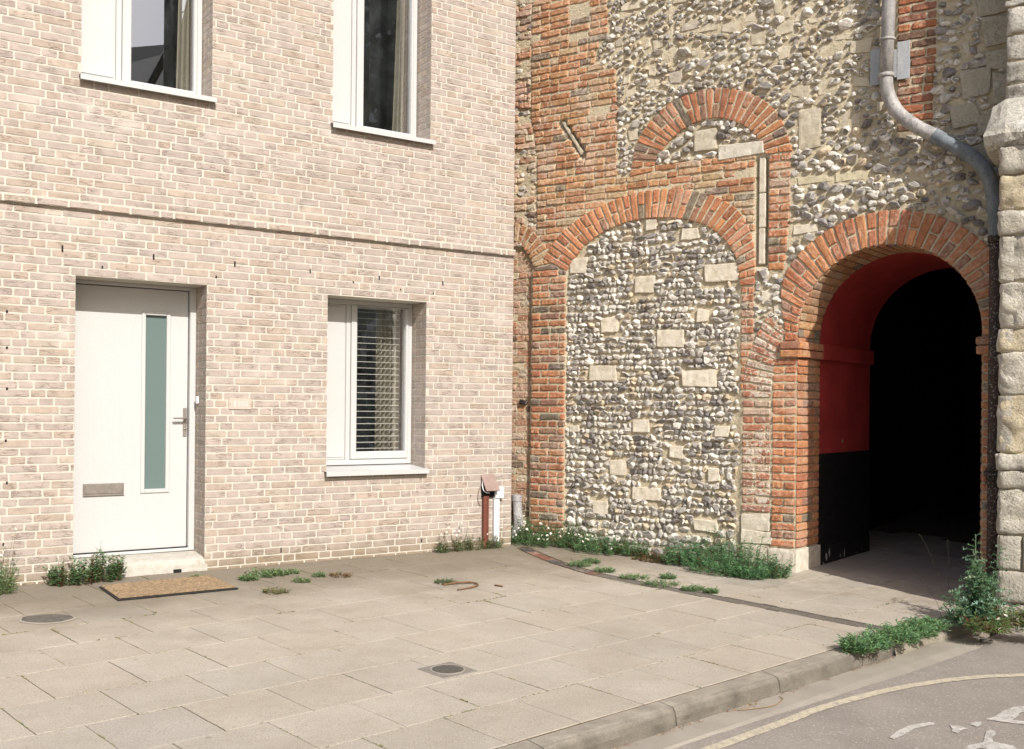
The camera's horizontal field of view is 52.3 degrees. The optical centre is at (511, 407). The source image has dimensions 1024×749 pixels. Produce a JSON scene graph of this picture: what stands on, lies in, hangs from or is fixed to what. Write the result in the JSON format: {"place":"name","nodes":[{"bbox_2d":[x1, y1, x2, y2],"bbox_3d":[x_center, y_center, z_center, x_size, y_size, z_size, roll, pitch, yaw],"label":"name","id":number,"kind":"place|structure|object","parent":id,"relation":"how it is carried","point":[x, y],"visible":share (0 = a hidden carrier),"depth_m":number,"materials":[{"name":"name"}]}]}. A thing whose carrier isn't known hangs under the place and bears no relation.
{"place":"outdoors","nodes":[
{"label":"outdoors","id":0,"kind":"place"},
{"bbox_2d":[0,509,996,748],"bbox_3d":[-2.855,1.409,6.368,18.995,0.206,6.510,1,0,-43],"label":"pavement","id":1,"kind":"structure","parent":0,"point":[378,612],"depth_m":6.27,"materials":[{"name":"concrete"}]},
{"bbox_2d":[0,527,21,595],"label":"daisy clump","id":2,"kind":"object","parent":1,"relation":"on","point":[9,579],"visible":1,"depth_m":7.41,"materials":[{"name":"green plant"}]},
{"bbox_2d":[19,614,75,623],"bbox_3d":[-2.968,1.349,6.660,0.352,0.012,0.280,1,0,0],"label":"stopcock cover","id":3,"kind":"object","parent":1,"relation":"on","point":[45,619],"visible":1,"depth_m":6.65,"materials":[{"name":"metal"}]},
{"bbox_2d":[42,547,127,586],"bbox_3d":[-3.195,1.172,7.844,0.622,0.315,0.281,1,0,-45],"label":"weed clump","id":4,"kind":"object","parent":1,"relation":"on","point":[115,567],"visible":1,"depth_m":7.84,"materials":[{"name":"green plant"}]},
{"bbox_2d":[99,575,238,600],"bbox_3d":[-2.542,1.325,7.721,0.866,0.040,0.567,1,0,-35],"label":"door mat","id":5,"kind":"object","parent":1,"relation":"on","point":[162,587],"depth_m":7.64,"materials":[{"name":"brown fabric"}]},
{"bbox_2d":[0,0,515,585],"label":"brick house","id":6,"kind":"structure","parent":1,"relation":"on","point":[264,208],"depth_m":8.71,"materials":[{"name":"beige brick"}]},
{"bbox_2d":[73,284,187,553],"bbox_3d":[-3.076,0.096,8.440,0.904,2.120,0.104,1,0,-34],"label":"front door","id":7,"kind":"structure","parent":6,"relation":"in","point":[131,344],"depth_m":8.44,"materials":[{"name":"white paint"}]},
{"bbox_2d":[79,0,216,101],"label":"window","id":8,"kind":"structure","parent":6,"relation":"in","point":[106,24],"depth_m":8.31,"materials":[{"name":"white paint"}]},
{"bbox_2d":[176,0,191,90],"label":"curtain","id":9,"kind":"object","parent":6,"relation":"hanging from","point":[183,68],"visible":0.55,"depth_m":8.80,"materials":[{"name":"beige fabric"}]},
{"bbox_2d":[229,398,250,408],"bbox_3d":[-2.246,-0.027,8.628,0.190,0.090,0.008,1,0,-34],"label":"name plaque","id":10,"kind":"object","parent":6,"relation":"attached to","point":[236,403],"visible":1,"depth_m":8.62,"materials":[{"name":"beige"}]},
{"bbox_2d":[324,298,428,476],"bbox_3d":[-1.291,-0.186,9.475,1.020,1.577,0.422,1,0,-34],"label":"window","id":11,"kind":"structure","parent":6,"relation":"in","point":[342,457],"depth_m":9.49,"materials":[{"name":"white paint"}]},
{"bbox_2d":[356,307,400,448],"bbox_3d":[-1.274,-0.275,9.766,0.495,1.345,0.040,1,0,-34],"label":"venetian blind","id":12,"kind":"object","parent":6,"relation":"attached to","point":[394,356],"visible":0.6,"depth_m":9.78,"materials":[{"name":"grey plastic"}]},
{"bbox_2d":[331,0,435,144],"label":"window","id":13,"kind":"structure","parent":6,"relation":"in","point":[348,21],"depth_m":9.49,"materials":[{"name":"white paint"}]},
{"bbox_2d":[374,310,399,450],"bbox_3d":[-1.187,-0.311,9.944,0.250,1.700,0.071,1,0,-35],"label":"curtain","id":14,"kind":"object","parent":6,"relation":"hanging from","point":[381,346],"visible":0.7,"depth_m":9.94,"materials":[{"name":"beige fabric"}]},
{"bbox_2d":[392,0,407,133],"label":"curtain","id":15,"kind":"object","parent":6,"relation":"hanging from","point":[399,114],"visible":0.71,"depth_m":9.96,"materials":[{"name":"beige fabric"}]},
{"bbox_2d":[478,474,499,548],"bbox_3d":[-0.223,1.005,9.964,0.195,0.725,0.115,1,0,-34],"label":"cable duct","id":16,"kind":"object","parent":6,"relation":"attached to","point":[489,486],"visible":0.97,"depth_m":9.96,"materials":[{"name":"brown plastic"}]},
{"bbox_2d":[492,487,503,545],"bbox_3d":[-0.131,1.071,10.062,0.103,0.595,0.051,1,0,-34],"label":"trunking","id":17,"kind":"object","parent":6,"relation":"attached to","point":[498,495],"visible":0.78,"depth_m":10.04,"materials":[{"name":"white plastic"}]},
{"bbox_2d":[237,567,289,580],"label":"weed clump","id":18,"kind":"object","parent":1,"relation":"on","point":[268,573],"visible":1,"depth_m":8.28,"materials":[{"name":"green plant"}]},
{"bbox_2d":[263,586,291,594],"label":"weed tuft","id":19,"kind":"object","parent":1,"relation":"on","point":[279,591],"visible":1,"depth_m":7.65,"materials":[{"name":"green plant"}]},
{"bbox_2d":[284,568,301,573],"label":"weed tuft","id":20,"kind":"object","parent":1,"relation":"on","point":[293,571],"visible":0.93,"depth_m":8.43,"materials":[{"name":"green plant"}]},
{"bbox_2d":[291,576,310,582],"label":"weed tuft","id":21,"kind":"object","parent":1,"relation":"on","point":[301,580],"visible":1,"depth_m":8.09,"materials":[{"name":"green plant"}]},
{"bbox_2d":[312,571,325,576],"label":"weed tuft","id":22,"kind":"object","parent":1,"relation":"on","point":[320,573],"visible":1,"depth_m":8.33,"materials":[{"name":"green plant"}]},
{"bbox_2d":[329,571,353,577],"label":"weed tuft","id":23,"kind":"object","parent":1,"relation":"on","point":[341,575],"visible":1,"depth_m":8.35,"materials":[{"name":"brown plant"}]},
{"bbox_2d":[434,577,456,584],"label":"weed tuft","id":24,"kind":"object","parent":1,"relation":"on","point":[441,581],"visible":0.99,"depth_m":8.19,"materials":[{"name":"green plant"}]},
{"bbox_2d":[418,662,476,678],"bbox_3d":[-0.352,1.444,5.703,0.236,0.034,0.236,1,0,-43],"label":"inspection cover","id":25,"kind":"object","parent":1,"relation":"on","point":[447,670],"visible":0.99,"depth_m":5.68,"materials":[{"name":"grey metal"}]},
{"bbox_2d":[443,581,478,589],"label":"twig","id":26,"kind":"object","parent":1,"relation":"on","point":[450,583],"visible":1,"depth_m":8.11,"materials":[{"name":"brown wood"}]},
{"bbox_2d":[0,548,921,748],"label":"joint moss","id":27,"kind":"object","parent":1,"relation":"on","point":[397,637],"visible":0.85,"depth_m":6.41,"materials":[{"name":"green plant"}]},
{"bbox_2d":[434,522,503,552],"bbox_3d":[-0.374,1.216,9.819,0.803,0.275,0.229,1,0,-31],"label":"daisy clump","id":28,"kind":"object","parent":1,"relation":"on","point":[469,548],"visible":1,"depth_m":9.79,"materials":[{"name":"green plant"}]},
{"bbox_2d":[511,498,588,548],"bbox_3d":[0.261,1.128,10.279,0.662,0.481,0.981,1,0,-40],"label":"daisy clump","id":29,"kind":"object","parent":1,"relation":"on","point":[527,532],"visible":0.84,"depth_m":10.21,"materials":[{"name":"green plant"}]},
{"bbox_2d":[520,548,600,574],"bbox_3d":[0.388,1.397,9.365,0.160,0.077,1.418,1,0,-25],"label":"brick edging","id":30,"kind":"object","parent":1,"relation":"on","point":[548,559],"visible":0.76,"depth_m":9.27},
{"bbox_2d":[565,560,591,566],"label":"weed tuft","id":31,"kind":"object","parent":1,"relation":"on","point":[579,563],"visible":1,"depth_m":9.11,"materials":[{"name":"green plant"}]},
{"bbox_2d":[580,557,600,563],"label":"weed tuft","id":32,"kind":"object","parent":1,"relation":"on","point":[593,560],"visible":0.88,"depth_m":9.29,"materials":[{"name":"green plant"}]},
{"bbox_2d":[593,566,615,572],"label":"weed tuft","id":33,"kind":"object","parent":1,"relation":"on","point":[603,569],"visible":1,"depth_m":8.85,"materials":[{"name":"green plant"}]},
{"bbox_2d":[566,525,656,556],"bbox_3d":[0.894,1.255,9.848,0.926,0.274,0.521,1,0,44],"label":"daisy clump","id":34,"kind":"object","parent":1,"relation":"on","point":[613,547],"visible":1,"depth_m":9.82,"materials":[{"name":"green plant"}]},
{"bbox_2d":[619,572,649,580],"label":"weed tuft","id":35,"kind":"object","parent":1,"relation":"on","point":[632,576],"visible":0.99,"depth_m":8.56,"materials":[{"name":"green plant"}]},
{"bbox_2d":[626,549,692,563],"bbox_3d":[1.321,1.367,9.515,0.723,0.083,0.359,1,0,36],"label":"weed clump","id":36,"kind":"object","parent":1,"relation":"on","point":[652,556],"visible":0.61,"depth_m":9.56,"materials":[{"name":"green plant"}]},
{"bbox_2d":[658,571,677,579],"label":"weed tuft","id":37,"kind":"object","parent":1,"relation":"on","point":[667,576],"visible":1,"depth_m":8.61,"materials":[{"name":"green plant"}]},
{"bbox_2d":[681,583,704,591],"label":"weed tuft","id":38,"kind":"object","parent":1,"relation":"on","point":[699,588],"visible":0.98,"depth_m":8.13,"materials":[{"name":"green plant"}]},
{"bbox_2d":[701,586,719,593],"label":"weed tuft","id":39,"kind":"object","parent":1,"relation":"on","point":[707,590],"visible":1,"depth_m":8.03,"materials":[{"name":"green plant"}]},
{"bbox_2d":[658,526,796,580],"bbox_3d":[1.817,1.241,9.043,0.720,0.392,1.202,1,0,-31],"label":"weed clump","id":40,"kind":"object","parent":1,"relation":"on","point":[747,569],"visible":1,"depth_m":8.94,"materials":[{"name":"green plant"}]},
{"bbox_2d":[497,610,995,748],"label":"kerb","id":41,"kind":"structure","parent":1,"relation":"on","point":[630,725],"depth_m":5.38,"materials":[{"name":"concrete"}]},
{"bbox_2d":[833,614,952,655],"bbox_3d":[2.430,1.430,6.662,1.256,0.128,0.398,1,0,-42],"label":"weed clump","id":42,"kind":"object","parent":41,"relation":"on","point":[918,629],"visible":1,"depth_m":6.58,"materials":[{"name":"green plant"}]},
{"bbox_2d":[592,573,903,640],"bbox_3d":[1.650,1.461,7.778,0.157,0.111,2.696,1,0,-45],"label":"drain channel","id":43,"kind":"object","parent":1,"relation":"on","point":[778,609],"visible":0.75,"depth_m":7.68,"materials":[{"name":"concrete"}]},
{"bbox_2d":[641,578,681,587],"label":"weed tuft","id":44,"kind":"object","parent":43,"relation":"on","point":[660,582],"visible":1,"depth_m":8.31,"materials":[{"name":"green plant"}]},
{"bbox_2d":[511,0,1007,589],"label":"flint wall","id":45,"kind":"structure","parent":1,"relation":"on","point":[751,278],"depth_m":9.68,"materials":[{"name":"stone"}]},
{"bbox_2d":[511,494,522,541],"bbox_3d":[0.044,1.128,10.508,0.134,0.475,0.314,1,0,7],"label":"drain shoe","id":46,"kind":"object","parent":45,"relation":"attached to","point":[516,499],"visible":0.74,"depth_m":10.55,"materials":[{"name":"grey plastic"}]},
{"bbox_2d":[870,0,1001,608],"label":"downpipe","id":47,"kind":"object","parent":45,"relation":"attached to","point":[888,62],"visible":0.88,"depth_m":8.15,"materials":[{"name":"metal"}]},
{"bbox_2d":[911,532,1013,626],"bbox_3d":[3.094,1.192,7.183,0.690,0.633,0.464,1,0,18],"label":"thistle","id":48,"kind":"object","parent":1,"relation":"on","point":[977,602],"visible":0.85,"depth_m":7.11,"materials":[{"name":"green plant"}]},
{"bbox_2d":[673,631,1023,748],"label":"road","id":49,"kind":"structure","parent":0,"point":[875,721],"depth_m":5.46,"materials":[{"name":"grey asphalt"}]},
{"bbox_2d":[612,634,996,748],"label":"gutter strip","id":50,"kind":"object","parent":49,"relation":"on","point":[863,676],"visible":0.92,"depth_m":5.78,"materials":[{"name":"concrete"}]},
{"bbox_2d":[20,552,893,748],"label":"leaf litter","id":51,"kind":"object","parent":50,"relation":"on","point":[675,727],"visible":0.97,"depth_m":5.51,"materials":[{"name":"brown plant"}]},
{"bbox_2d":[738,696,782,710],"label":"leaf stalk","id":52,"kind":"object","parent":50,"relation":"on","point":[763,707],"visible":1,"depth_m":5.47,"materials":[{"name":"brown plant"}]},
{"bbox_2d":[701,673,1023,748],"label":"yellow line","id":53,"kind":"object","parent":49,"relation":"on","point":[762,729],"visible":1,"depth_m":5.55,"materials":[{"name":"paint"}]},
{"bbox_2d":[890,706,1023,748],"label":"white bicycle marking","id":54,"kind":"object","parent":49,"relation":"on","point":[1009,715],"visible":1,"depth_m":5.23,"materials":[{"name":"paint"}]},
{"bbox_2d":[980,638,992,642],"bbox_3d":[3.210,1.580,7.059,0.078,0.033,0.032,1,0,-3],"label":"stone","id":55,"kind":"object","parent":49,"relation":"on","point":[985,640],"visible":1,"depth_m":7.05,"materials":[{"name":"beige stone"}]},
{"bbox_2d":[961,604,1023,634],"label":"grass clump","id":56,"kind":"object","parent":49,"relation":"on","point":[987,626],"visible":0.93,"depth_m":6.96,"materials":[{"name":"green plant"}]},
{"bbox_2d":[984,0,1023,633],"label":"stone buttress","id":57,"kind":"structure","parent":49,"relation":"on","point":[1004,138],"depth_m":7.48,"materials":[{"name":"beige stone"}]}
]}

